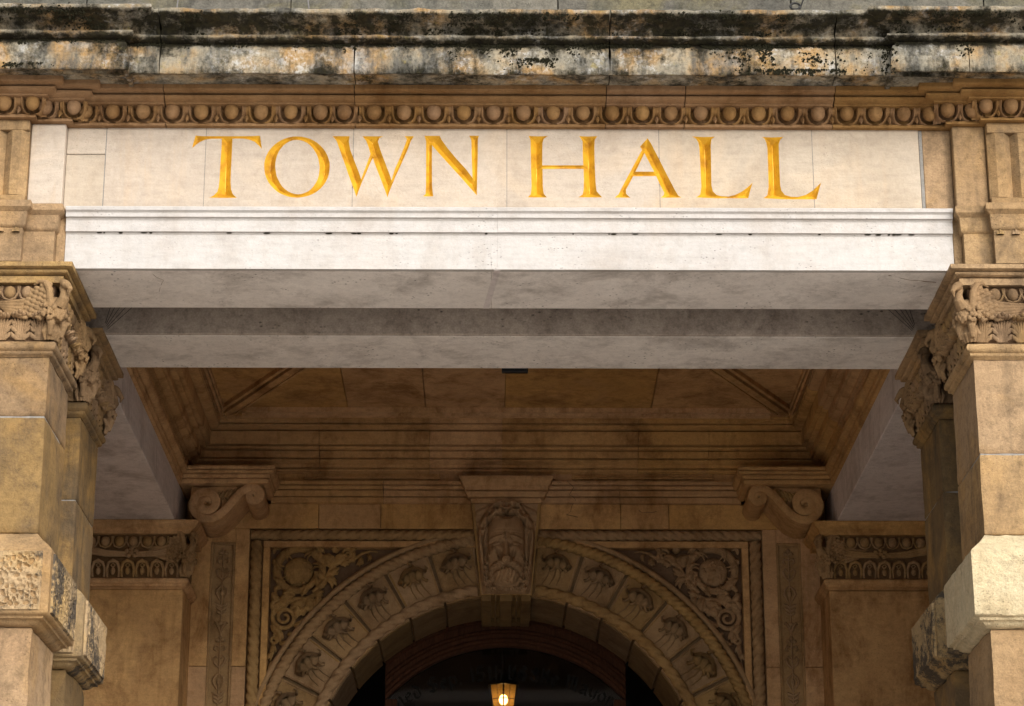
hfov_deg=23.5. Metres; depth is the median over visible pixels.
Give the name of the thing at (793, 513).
scroll bracket
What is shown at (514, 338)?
beam
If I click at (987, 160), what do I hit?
pier entablature
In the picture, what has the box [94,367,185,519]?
side beam
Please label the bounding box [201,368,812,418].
porch ceiling
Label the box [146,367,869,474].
porch cornice
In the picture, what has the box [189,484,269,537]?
scroll bracket
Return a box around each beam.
[64,206,953,308]
[86,307,935,368]
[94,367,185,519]
[825,369,925,520]
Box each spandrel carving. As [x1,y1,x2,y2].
[267,547,377,677]
[634,548,744,676]
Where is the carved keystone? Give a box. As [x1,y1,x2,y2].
[460,476,552,626]
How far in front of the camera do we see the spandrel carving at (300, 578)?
15.88 m
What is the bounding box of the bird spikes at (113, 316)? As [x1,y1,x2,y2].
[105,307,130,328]
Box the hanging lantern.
[488,648,518,705]
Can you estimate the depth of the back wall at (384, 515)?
15.93 m
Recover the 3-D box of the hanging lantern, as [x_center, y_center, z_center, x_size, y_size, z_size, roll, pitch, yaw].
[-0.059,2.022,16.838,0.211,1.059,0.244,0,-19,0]
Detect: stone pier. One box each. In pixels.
[0,261,96,705]
[50,328,123,705]
[894,330,969,705]
[924,264,1023,705]
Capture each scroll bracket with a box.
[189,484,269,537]
[742,485,823,538]
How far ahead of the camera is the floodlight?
12.60 m
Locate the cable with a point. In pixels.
(798, 4)
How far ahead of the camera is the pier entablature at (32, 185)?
11.26 m
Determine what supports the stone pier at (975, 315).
on the pavement
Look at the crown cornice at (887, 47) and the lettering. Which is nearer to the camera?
the crown cornice at (887, 47)
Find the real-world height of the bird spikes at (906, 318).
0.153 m
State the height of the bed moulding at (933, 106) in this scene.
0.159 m
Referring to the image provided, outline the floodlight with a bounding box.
[502,368,527,373]
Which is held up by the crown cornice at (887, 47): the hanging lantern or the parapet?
the parapet
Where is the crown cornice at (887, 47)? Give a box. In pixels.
[0,2,1023,129]
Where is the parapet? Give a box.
[0,0,1023,19]
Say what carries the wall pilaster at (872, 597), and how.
attached to the back wall at (384, 515)
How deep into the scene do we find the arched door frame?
16.44 m
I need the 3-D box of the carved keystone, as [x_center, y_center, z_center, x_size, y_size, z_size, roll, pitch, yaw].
[-0.040,1.296,16.141,0.602,0.807,1.064,0,-19,0]
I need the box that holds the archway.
[255,529,755,705]
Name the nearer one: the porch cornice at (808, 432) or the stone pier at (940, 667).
the stone pier at (940, 667)
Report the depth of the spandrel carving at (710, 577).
15.90 m
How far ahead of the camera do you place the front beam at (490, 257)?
11.26 m
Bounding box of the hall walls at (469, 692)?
[347,626,662,705]
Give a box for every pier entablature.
[0,120,67,260]
[950,123,1023,263]
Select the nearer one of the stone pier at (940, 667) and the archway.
the stone pier at (940, 667)
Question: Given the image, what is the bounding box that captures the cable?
[789,0,803,9]
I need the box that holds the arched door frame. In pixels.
[385,621,625,705]
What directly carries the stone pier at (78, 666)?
on the pavement
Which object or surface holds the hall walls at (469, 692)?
on the pavement
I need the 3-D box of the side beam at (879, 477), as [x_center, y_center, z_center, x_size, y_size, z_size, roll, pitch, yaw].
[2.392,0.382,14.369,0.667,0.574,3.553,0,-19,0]
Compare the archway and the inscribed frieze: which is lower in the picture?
the archway
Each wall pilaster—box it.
[82,519,208,705]
[803,521,934,705]
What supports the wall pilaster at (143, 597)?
attached to the back wall at (384, 515)
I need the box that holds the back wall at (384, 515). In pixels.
[126,367,889,705]
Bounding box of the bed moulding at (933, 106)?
[0,75,1023,130]
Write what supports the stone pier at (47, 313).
on the pavement
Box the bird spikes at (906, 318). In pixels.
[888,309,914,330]
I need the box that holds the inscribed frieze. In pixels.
[63,128,953,210]

